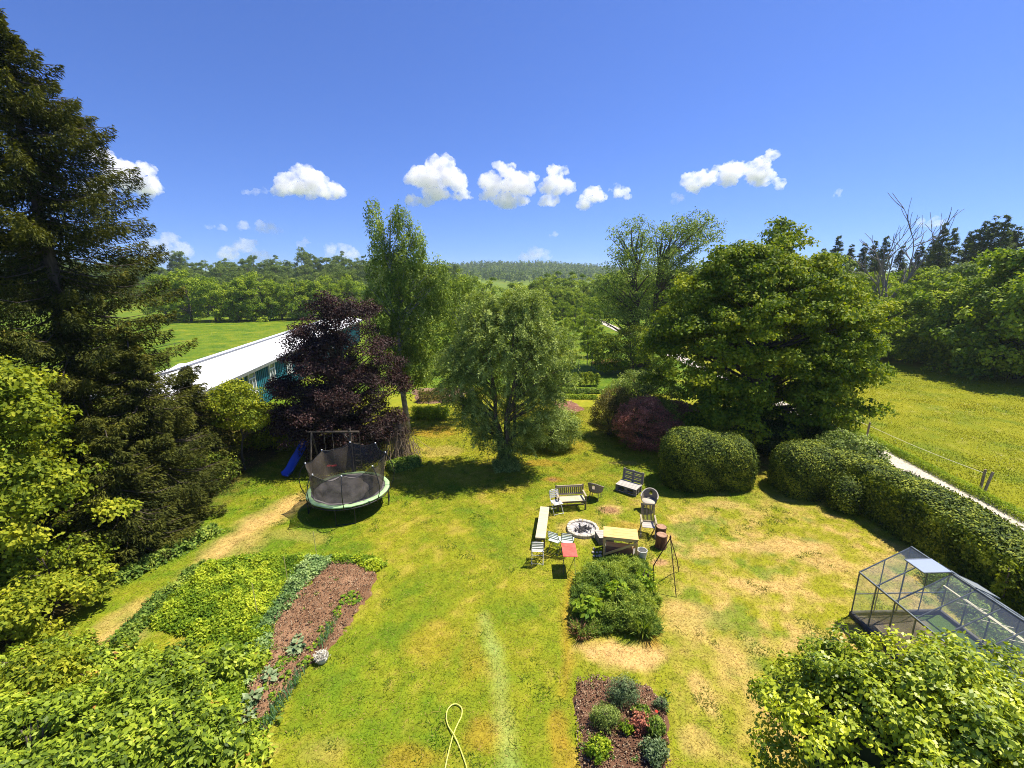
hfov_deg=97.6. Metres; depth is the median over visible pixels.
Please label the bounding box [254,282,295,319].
field tree
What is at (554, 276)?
field tree
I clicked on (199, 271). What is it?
field tree
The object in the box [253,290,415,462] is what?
purple plum tree
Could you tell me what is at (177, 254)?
field tree
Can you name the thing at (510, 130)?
sky
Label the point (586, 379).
berry row
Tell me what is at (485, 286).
field tree
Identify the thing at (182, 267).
field tree
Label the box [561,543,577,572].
bistro table
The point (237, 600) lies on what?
ground cover
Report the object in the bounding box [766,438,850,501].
clipped hornbeam
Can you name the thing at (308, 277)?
field tree
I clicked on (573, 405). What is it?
soil
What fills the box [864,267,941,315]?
field tree
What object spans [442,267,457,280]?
field tree
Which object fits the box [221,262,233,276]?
field tree
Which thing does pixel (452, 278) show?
field tree
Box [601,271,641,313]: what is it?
field tree
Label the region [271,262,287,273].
field tree
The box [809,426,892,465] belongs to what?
shrub
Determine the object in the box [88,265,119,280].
field tree
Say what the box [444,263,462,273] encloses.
field tree
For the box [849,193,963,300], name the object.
dead tree
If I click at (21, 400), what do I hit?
maple tree
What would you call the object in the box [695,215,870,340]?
maple tree
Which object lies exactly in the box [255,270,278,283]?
field tree
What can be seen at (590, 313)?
fruit tree
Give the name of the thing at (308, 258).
field tree
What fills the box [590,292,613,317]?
field tree
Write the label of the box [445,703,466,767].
garden hose
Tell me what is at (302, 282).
field tree
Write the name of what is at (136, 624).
ground cover
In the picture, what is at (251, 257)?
field tree
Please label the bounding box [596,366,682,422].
shrub
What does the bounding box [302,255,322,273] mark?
field tree
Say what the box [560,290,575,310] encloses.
fruit tree
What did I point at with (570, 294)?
field tree
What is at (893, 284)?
field tree
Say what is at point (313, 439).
swing frame
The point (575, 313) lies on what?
fruit tree
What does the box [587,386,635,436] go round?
shrub
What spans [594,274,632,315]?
field tree
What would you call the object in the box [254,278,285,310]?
field tree
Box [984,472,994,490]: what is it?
fence post
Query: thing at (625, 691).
lavender bush
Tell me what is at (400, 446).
stick pile
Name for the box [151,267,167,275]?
field tree
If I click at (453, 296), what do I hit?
field tree
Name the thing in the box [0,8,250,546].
spruce tree
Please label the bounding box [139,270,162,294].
field tree
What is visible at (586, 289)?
field tree
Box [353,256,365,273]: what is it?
field tree
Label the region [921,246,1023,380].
field tree
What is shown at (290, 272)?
field tree
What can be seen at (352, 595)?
lettuce plant
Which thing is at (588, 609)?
rhubarb plant
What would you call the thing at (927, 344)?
field tree
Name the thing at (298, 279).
field tree
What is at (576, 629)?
dry grass clump
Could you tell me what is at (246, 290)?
field tree
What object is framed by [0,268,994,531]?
ground
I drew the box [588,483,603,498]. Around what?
wicker chair
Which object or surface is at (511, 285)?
field tree
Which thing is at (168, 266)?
field tree
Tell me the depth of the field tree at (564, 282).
135.00 m
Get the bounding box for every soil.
[236,563,376,734]
[411,388,472,403]
[556,400,583,413]
[572,678,669,767]
[856,615,1023,691]
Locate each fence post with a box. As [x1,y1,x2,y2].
[866,422,870,436]
[979,469,986,487]
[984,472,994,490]
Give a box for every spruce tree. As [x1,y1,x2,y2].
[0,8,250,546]
[52,430,204,573]
[76,330,230,538]
[161,366,246,485]
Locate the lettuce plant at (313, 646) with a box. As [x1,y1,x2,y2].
[306,644,316,651]
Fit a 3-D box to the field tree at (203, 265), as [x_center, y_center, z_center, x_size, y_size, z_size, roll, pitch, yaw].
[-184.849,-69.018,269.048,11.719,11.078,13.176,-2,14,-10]
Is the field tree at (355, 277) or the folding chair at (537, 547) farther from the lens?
the field tree at (355, 277)
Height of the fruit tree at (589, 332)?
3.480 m
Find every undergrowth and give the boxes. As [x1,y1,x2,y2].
[109,522,224,584]
[385,455,423,472]
[491,458,520,473]
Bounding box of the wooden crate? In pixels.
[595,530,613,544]
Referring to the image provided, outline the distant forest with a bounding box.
[259,260,913,281]
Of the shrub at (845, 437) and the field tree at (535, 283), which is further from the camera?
the field tree at (535, 283)
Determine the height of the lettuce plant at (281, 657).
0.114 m
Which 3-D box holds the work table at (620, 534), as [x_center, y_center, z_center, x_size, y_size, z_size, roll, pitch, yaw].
[3.789,5.584,15.724,1.176,0.800,0.713,3,14,11]
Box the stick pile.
[378,414,430,468]
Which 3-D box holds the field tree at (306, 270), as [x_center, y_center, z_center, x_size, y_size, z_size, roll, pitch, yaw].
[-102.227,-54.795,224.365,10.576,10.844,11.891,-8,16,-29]
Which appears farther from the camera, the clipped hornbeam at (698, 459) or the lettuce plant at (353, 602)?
the clipped hornbeam at (698, 459)
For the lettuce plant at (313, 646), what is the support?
on the soil at (367, 592)
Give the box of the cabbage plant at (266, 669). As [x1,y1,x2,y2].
[261,664,272,673]
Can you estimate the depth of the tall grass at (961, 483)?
20.84 m
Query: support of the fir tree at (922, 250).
on the ground at (212, 336)
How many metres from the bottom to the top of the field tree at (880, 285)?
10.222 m
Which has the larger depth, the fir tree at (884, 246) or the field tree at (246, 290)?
the field tree at (246, 290)
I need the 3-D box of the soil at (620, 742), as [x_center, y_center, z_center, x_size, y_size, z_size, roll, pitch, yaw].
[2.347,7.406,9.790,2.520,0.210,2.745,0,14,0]
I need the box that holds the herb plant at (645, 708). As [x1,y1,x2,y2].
[630,701,651,716]
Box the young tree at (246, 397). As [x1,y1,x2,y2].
[200,378,272,469]
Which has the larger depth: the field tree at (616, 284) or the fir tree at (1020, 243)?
the field tree at (616, 284)
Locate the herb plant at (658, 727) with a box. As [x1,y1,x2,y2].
[645,714,666,738]
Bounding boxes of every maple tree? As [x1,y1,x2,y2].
[0,353,143,584]
[632,232,910,449]
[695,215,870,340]
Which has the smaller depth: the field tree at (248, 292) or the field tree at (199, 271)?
the field tree at (248, 292)
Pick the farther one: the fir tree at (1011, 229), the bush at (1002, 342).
the fir tree at (1011, 229)
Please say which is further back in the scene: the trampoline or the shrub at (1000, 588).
the trampoline
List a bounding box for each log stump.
[655,532,667,549]
[656,524,666,532]
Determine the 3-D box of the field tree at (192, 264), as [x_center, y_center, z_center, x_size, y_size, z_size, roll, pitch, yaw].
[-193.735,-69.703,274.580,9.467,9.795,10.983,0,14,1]
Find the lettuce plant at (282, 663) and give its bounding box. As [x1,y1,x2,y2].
[279,658,288,665]
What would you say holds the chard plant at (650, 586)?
on the lawn at (534, 584)
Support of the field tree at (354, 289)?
on the ground at (212, 336)
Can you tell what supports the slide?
on the lawn at (534, 584)
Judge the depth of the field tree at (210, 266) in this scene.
235.44 m
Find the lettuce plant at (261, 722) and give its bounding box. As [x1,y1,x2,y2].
[254,716,264,727]
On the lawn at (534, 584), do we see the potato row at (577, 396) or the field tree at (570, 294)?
the potato row at (577, 396)
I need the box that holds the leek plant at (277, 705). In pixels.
[272,695,283,713]
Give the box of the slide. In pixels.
[281,436,324,476]
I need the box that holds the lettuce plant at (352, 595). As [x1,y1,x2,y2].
[349,590,358,598]
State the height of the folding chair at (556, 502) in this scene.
0.904 m
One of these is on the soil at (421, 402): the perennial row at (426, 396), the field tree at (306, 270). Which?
the perennial row at (426, 396)
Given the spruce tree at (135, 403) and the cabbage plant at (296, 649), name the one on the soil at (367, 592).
the cabbage plant at (296, 649)
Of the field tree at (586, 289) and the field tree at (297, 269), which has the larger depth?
the field tree at (297, 269)
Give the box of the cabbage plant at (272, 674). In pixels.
[260,667,280,683]
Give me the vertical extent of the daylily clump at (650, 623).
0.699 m
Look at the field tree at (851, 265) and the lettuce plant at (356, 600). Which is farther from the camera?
the field tree at (851, 265)
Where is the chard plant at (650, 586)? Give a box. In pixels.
[635,568,658,591]
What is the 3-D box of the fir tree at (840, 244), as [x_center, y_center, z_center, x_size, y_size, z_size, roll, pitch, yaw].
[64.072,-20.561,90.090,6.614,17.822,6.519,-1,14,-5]
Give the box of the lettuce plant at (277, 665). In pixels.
[274,663,284,671]
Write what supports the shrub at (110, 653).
on the lawn at (534, 584)
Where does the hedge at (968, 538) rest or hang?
on the lawn at (534, 584)
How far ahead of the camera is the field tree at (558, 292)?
111.52 m
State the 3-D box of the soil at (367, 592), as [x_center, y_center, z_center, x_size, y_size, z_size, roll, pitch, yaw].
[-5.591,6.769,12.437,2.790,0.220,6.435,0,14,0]
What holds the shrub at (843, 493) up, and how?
on the lawn at (534, 584)
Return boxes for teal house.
[96,318,362,429]
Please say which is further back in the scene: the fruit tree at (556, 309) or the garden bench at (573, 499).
the fruit tree at (556, 309)
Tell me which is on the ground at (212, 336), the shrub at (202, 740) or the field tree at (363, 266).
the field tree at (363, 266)
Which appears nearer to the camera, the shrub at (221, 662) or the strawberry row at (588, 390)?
the shrub at (221, 662)
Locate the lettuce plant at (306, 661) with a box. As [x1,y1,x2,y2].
[304,655,313,665]
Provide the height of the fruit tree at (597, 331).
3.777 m
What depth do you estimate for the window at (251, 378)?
32.23 m
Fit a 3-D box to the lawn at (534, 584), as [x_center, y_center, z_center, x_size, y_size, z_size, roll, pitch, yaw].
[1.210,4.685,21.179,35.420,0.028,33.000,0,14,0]
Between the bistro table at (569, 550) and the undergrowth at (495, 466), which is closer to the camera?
the bistro table at (569, 550)
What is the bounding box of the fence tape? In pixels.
[861,422,982,472]
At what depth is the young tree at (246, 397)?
21.42 m
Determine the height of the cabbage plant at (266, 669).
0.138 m
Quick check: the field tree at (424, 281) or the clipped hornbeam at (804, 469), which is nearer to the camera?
the clipped hornbeam at (804, 469)
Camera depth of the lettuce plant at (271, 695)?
10.29 m
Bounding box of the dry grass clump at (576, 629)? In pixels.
[567,618,597,639]
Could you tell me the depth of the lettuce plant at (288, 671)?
10.84 m
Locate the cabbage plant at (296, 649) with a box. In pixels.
[288,647,299,656]
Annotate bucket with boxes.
[637,547,647,559]
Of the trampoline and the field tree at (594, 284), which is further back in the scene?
the field tree at (594, 284)
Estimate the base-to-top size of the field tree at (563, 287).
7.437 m
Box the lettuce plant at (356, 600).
[353,595,362,601]
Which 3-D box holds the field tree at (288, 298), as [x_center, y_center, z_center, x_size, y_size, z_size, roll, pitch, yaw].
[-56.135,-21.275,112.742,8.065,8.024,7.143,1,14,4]
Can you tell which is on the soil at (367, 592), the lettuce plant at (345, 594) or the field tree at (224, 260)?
the lettuce plant at (345, 594)
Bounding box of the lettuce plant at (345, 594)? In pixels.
[340,592,352,599]
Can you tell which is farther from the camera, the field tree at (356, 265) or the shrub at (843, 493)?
the field tree at (356, 265)
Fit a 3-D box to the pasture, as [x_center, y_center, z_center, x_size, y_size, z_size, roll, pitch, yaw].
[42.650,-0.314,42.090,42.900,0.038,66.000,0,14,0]
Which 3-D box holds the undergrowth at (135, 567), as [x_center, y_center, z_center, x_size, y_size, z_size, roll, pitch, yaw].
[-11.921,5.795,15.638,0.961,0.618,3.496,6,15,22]
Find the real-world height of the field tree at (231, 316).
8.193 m
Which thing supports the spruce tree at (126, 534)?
on the lawn at (534, 584)
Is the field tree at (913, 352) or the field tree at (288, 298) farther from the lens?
the field tree at (288, 298)
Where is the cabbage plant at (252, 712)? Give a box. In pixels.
[237,705,258,723]
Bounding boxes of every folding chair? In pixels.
[531,542,543,563]
[547,531,561,555]
[549,489,563,515]
[561,533,573,554]
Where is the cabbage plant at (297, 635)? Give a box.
[292,633,303,642]
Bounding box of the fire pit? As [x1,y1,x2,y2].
[567,519,598,538]
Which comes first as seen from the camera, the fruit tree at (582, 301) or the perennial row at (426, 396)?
the perennial row at (426, 396)
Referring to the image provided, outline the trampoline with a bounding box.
[298,442,394,525]
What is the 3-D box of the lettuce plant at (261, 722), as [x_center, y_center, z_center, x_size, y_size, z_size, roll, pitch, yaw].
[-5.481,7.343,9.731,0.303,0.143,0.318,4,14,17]
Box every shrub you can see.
[0,529,120,650]
[0,627,141,690]
[0,640,102,700]
[0,679,136,767]
[47,649,222,767]
[76,638,272,701]
[104,694,284,767]
[177,450,240,493]
[198,396,270,452]
[224,402,307,451]
[519,406,582,452]
[584,322,679,373]
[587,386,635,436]
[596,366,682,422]
[611,395,682,451]
[729,416,852,455]
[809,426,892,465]
[820,471,866,516]
[989,560,1022,610]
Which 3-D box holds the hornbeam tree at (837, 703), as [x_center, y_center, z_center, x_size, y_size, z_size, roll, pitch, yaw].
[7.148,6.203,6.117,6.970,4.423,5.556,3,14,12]
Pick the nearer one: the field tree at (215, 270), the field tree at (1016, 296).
the field tree at (1016, 296)
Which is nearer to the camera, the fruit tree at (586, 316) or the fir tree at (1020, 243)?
the fruit tree at (586, 316)
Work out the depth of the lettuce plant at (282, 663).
11.22 m
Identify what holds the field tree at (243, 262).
on the ground at (212, 336)
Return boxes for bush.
[589,700,622,734]
[604,672,641,710]
[627,708,651,737]
[651,695,668,710]
[991,340,1022,359]
[994,343,1023,378]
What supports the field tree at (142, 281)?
on the ground at (212, 336)
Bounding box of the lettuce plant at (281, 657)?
[278,655,287,660]
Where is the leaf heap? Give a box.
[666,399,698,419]
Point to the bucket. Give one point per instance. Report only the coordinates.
(642, 552)
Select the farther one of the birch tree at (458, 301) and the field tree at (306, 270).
the field tree at (306, 270)
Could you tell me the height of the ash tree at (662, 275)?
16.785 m
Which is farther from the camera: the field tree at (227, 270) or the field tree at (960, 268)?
the field tree at (227, 270)
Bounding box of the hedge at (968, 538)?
[835,446,1023,623]
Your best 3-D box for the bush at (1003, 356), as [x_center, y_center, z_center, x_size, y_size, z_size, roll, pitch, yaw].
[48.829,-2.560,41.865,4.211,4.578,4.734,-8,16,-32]
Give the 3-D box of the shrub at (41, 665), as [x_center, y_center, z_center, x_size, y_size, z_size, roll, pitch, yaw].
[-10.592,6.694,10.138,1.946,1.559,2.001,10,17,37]
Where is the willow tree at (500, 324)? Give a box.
[424,282,585,472]
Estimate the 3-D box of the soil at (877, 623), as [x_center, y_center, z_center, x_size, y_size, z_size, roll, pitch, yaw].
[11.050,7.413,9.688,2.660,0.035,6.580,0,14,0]
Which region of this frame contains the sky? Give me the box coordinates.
[0,0,1023,270]
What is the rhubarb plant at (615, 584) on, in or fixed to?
on the lawn at (534, 584)
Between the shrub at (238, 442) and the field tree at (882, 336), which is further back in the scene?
the field tree at (882, 336)
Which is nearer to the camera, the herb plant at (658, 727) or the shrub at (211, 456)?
the herb plant at (658, 727)
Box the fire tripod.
[653,535,678,596]
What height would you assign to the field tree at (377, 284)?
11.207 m
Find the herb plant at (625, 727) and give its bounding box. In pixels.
[617,718,634,735]
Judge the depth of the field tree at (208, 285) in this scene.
95.71 m
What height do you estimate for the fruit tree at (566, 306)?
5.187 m
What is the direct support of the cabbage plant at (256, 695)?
on the soil at (367, 592)
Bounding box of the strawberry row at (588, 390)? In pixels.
[535,387,602,393]
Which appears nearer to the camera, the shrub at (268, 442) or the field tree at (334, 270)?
the shrub at (268, 442)
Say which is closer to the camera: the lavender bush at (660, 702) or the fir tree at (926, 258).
the lavender bush at (660, 702)
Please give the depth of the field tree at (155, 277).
97.55 m
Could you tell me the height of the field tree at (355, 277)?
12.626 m
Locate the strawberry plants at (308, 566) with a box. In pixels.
[236,553,332,685]
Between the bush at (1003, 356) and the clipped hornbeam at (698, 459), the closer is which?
the clipped hornbeam at (698, 459)
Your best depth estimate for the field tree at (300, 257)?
270.14 m
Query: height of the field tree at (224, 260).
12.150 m
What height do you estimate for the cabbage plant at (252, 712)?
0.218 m
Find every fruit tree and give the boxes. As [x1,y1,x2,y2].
[442,307,458,330]
[542,302,559,322]
[554,299,572,321]
[557,317,578,345]
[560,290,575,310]
[566,304,585,327]
[573,293,592,317]
[575,308,597,336]
[578,329,597,357]
[584,299,603,321]
[585,318,604,341]
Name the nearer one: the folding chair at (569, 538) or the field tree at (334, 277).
the folding chair at (569, 538)
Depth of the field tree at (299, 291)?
100.17 m
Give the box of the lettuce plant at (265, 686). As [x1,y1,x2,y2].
[257,681,268,693]
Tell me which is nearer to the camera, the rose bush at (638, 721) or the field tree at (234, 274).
the rose bush at (638, 721)
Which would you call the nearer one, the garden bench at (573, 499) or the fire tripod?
the fire tripod
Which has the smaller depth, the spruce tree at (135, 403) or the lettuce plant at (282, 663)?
the lettuce plant at (282, 663)
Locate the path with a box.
[591,317,1023,529]
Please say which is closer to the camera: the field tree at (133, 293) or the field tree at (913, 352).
the field tree at (913, 352)
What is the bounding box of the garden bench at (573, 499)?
[555,484,586,510]
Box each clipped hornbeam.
[657,425,760,493]
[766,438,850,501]
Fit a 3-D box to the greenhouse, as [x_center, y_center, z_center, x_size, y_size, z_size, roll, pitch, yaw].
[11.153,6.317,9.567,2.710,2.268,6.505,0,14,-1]
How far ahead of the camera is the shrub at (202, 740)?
8.61 m
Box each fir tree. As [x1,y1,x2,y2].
[830,235,844,265]
[844,244,855,271]
[852,244,870,275]
[863,240,879,274]
[868,235,895,277]
[889,245,908,277]
[905,241,927,280]
[917,222,953,292]
[919,235,940,279]
[928,227,962,289]
[954,231,973,262]
[955,229,979,266]
[966,221,990,262]
[968,215,1002,290]
[973,214,1015,289]
[1003,224,1018,248]
[1007,226,1023,251]
[1015,238,1023,253]
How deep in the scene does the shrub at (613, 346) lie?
44.19 m
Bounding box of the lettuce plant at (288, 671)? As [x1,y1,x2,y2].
[279,669,291,679]
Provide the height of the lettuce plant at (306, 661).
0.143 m
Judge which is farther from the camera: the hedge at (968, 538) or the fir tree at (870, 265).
the fir tree at (870, 265)
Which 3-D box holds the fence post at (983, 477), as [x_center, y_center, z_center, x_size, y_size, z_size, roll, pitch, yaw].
[21.433,4.430,20.420,0.107,1.150,0.108,0,14,0]
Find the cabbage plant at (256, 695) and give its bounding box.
[240,687,263,708]
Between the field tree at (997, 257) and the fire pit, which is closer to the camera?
the fire pit
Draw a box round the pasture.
[682,336,1023,509]
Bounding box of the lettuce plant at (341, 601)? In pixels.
[339,597,347,604]
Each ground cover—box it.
[109,559,210,641]
[148,551,324,643]
[198,611,276,727]
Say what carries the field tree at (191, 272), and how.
on the ground at (212, 336)
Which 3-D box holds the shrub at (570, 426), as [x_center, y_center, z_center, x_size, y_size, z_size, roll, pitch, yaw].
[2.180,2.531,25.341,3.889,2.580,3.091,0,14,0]
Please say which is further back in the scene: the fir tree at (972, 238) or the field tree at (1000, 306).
the fir tree at (972, 238)
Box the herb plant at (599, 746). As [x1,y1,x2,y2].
[581,731,613,765]
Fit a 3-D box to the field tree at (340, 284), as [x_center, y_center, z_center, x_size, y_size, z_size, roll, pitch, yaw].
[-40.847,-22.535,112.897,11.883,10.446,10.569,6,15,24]
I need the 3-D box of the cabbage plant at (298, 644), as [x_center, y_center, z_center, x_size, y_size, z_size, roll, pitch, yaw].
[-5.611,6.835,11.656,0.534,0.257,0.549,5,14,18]
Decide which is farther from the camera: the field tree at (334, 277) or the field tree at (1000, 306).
the field tree at (334, 277)
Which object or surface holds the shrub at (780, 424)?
on the lawn at (534, 584)
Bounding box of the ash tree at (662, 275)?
[585,206,727,366]
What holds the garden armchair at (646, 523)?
on the lawn at (534, 584)
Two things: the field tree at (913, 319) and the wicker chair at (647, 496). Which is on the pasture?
the field tree at (913, 319)
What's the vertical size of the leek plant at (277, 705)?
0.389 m
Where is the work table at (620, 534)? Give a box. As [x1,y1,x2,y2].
[603,526,638,557]
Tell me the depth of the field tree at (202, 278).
110.55 m
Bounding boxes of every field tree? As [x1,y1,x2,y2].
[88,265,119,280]
[120,284,145,301]
[124,276,158,298]
[132,274,192,320]
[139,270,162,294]
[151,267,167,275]
[155,268,219,321]
[166,256,186,270]
[167,265,188,279]
[168,251,189,269]
[180,268,202,277]
[187,262,201,271]
[187,274,218,314]
[189,277,234,320]
[192,266,208,277]
[194,260,208,275]
[206,262,225,276]
[208,265,228,283]
[211,285,251,321]
[215,275,230,288]
[218,258,236,275]
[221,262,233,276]
[221,263,243,281]
[221,271,284,321]
[225,270,244,288]
[226,279,272,320]
[229,276,265,311]
[236,258,257,275]
[244,255,261,271]
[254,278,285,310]
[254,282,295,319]
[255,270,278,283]
[257,262,274,277]
[260,273,284,299]
[261,254,284,272]
[264,265,289,280]
[269,279,288,297]
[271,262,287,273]
[276,260,294,274]
[276,279,317,318]
[280,266,294,279]
[281,283,301,313]
[287,279,322,317]
[289,276,303,287]
[291,265,304,277]
[292,246,309,275]
[298,263,315,279]
[300,270,324,286]
[301,274,344,316]
[302,253,317,274]
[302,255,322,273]
[315,257,335,270]
[323,270,354,295]
[324,259,343,271]
[326,264,344,275]
[330,257,352,269]
[330,278,365,304]
[331,251,349,263]
[333,273,375,303]
[336,270,366,296]
[343,259,362,280]
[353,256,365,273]
[356,274,368,297]
[358,262,367,277]
[369,274,394,300]
[410,267,436,297]
[431,277,468,310]
[441,274,469,300]
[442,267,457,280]
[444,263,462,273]
[458,276,481,308]
[476,277,503,305]
[504,282,529,309]
[527,273,556,304]
[537,271,562,301]
[543,288,565,313]
[550,271,587,306]
[552,286,575,311]
[560,287,588,311]
[566,274,596,305]
[584,273,609,297]
[588,273,616,296]
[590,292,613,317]
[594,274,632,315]
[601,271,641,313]
[631,275,660,313]
[837,259,870,280]
[850,303,894,361]
[857,273,906,328]
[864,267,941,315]
[865,271,920,315]
[869,282,944,359]
[870,281,945,364]
[888,293,972,364]
[891,265,961,317]
[896,260,1021,365]
[903,286,1007,371]
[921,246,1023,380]
[925,261,1003,310]
[928,251,1023,378]
[970,271,1023,380]
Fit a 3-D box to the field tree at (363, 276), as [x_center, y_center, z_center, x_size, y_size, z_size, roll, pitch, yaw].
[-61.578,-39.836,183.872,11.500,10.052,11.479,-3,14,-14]
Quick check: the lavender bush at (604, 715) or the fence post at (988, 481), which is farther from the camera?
the fence post at (988, 481)
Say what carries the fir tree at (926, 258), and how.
on the ground at (212, 336)
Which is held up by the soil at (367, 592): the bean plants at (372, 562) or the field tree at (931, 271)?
the bean plants at (372, 562)
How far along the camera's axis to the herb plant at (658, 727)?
9.43 m
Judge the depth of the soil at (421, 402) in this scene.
35.72 m
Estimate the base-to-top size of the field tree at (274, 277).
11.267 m
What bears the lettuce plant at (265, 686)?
on the soil at (367, 592)
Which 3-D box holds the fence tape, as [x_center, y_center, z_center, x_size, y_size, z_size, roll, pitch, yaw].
[21.421,0.884,33.292,0.497,0.174,26.686,0,14,1]
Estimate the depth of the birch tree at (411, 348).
25.61 m
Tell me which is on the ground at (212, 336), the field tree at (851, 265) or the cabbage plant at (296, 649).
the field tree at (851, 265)
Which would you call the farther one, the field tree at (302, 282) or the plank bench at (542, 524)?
the field tree at (302, 282)
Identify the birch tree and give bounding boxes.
[360,196,454,433]
[417,267,501,417]
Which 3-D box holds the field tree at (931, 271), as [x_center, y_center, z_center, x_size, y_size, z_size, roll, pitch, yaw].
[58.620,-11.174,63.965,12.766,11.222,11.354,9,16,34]
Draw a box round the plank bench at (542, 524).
[535,506,548,547]
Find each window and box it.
[247,372,256,392]
[268,363,275,380]
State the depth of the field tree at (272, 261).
269.97 m
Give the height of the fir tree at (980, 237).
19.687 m
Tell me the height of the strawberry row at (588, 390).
0.567 m
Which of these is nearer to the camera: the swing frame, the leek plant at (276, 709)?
the leek plant at (276, 709)
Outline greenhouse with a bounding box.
[849,546,1023,677]
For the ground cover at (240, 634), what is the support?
on the lawn at (534, 584)
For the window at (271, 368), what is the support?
in the teal house
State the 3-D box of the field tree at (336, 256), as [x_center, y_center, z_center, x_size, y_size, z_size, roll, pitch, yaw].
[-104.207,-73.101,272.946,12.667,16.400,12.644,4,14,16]
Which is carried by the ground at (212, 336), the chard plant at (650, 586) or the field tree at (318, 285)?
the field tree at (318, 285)
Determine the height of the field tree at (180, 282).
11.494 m
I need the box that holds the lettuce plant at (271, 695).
[267,690,281,702]
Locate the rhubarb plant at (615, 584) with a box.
[601,578,635,607]
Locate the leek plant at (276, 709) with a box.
[264,702,280,719]
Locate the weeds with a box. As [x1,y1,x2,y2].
[914,562,1023,660]
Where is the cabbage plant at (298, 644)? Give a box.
[285,637,306,653]
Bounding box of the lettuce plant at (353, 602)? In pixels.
[347,599,355,605]
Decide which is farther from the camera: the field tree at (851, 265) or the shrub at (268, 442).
the field tree at (851, 265)
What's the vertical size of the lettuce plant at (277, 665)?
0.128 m
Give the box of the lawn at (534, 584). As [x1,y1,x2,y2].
[0,394,1023,767]
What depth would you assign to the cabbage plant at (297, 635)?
11.99 m
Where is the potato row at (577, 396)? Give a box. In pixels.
[562,393,596,399]
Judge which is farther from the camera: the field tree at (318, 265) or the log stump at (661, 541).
the field tree at (318, 265)
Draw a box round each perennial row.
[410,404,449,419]
[416,389,444,403]
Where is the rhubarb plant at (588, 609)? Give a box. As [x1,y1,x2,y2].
[571,593,602,619]
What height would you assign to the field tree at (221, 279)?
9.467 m
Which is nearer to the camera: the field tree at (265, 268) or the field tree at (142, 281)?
the field tree at (142, 281)
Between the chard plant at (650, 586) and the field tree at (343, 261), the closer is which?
the chard plant at (650, 586)
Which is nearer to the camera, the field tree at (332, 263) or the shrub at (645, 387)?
the shrub at (645, 387)
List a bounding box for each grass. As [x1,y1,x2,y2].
[856,427,1023,521]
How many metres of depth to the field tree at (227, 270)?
218.35 m
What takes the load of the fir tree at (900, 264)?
on the ground at (212, 336)
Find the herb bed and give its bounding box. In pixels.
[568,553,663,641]
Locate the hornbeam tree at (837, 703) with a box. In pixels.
[746,617,1023,767]
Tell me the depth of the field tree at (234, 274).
184.36 m
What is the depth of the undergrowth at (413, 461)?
22.75 m
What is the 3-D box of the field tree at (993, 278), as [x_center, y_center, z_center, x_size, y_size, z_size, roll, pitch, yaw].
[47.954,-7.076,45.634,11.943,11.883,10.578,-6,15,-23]
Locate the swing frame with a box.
[307,429,359,461]
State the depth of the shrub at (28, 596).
12.51 m
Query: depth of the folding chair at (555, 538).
15.70 m
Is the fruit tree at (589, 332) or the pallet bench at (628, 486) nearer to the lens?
the pallet bench at (628, 486)
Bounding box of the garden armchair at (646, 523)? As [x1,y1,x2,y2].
[639,503,656,537]
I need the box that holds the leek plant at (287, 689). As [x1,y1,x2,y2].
[278,681,293,697]
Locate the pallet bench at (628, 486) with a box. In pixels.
[615,467,643,496]
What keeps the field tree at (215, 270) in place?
on the ground at (212, 336)
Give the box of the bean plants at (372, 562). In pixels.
[320,551,387,572]
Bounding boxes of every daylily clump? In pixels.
[618,603,672,639]
[625,587,654,610]
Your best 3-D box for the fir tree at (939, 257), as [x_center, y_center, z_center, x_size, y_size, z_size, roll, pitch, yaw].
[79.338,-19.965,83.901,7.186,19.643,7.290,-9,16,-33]
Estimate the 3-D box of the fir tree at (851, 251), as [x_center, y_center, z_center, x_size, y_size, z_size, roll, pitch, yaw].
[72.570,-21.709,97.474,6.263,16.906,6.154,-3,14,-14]
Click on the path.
(901, 463)
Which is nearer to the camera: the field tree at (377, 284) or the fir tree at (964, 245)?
the fir tree at (964, 245)
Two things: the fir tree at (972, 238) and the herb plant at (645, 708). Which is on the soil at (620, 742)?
the herb plant at (645, 708)
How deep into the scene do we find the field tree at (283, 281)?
164.92 m
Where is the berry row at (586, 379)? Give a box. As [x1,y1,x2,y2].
[528,371,600,385]
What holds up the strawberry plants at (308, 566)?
on the lawn at (534, 584)
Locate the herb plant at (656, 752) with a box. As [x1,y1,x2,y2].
[637,734,669,767]
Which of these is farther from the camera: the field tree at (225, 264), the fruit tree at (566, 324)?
the field tree at (225, 264)
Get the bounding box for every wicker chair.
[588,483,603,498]
[640,488,658,513]
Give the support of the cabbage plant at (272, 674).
on the soil at (367, 592)
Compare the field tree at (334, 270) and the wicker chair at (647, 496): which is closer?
the wicker chair at (647, 496)

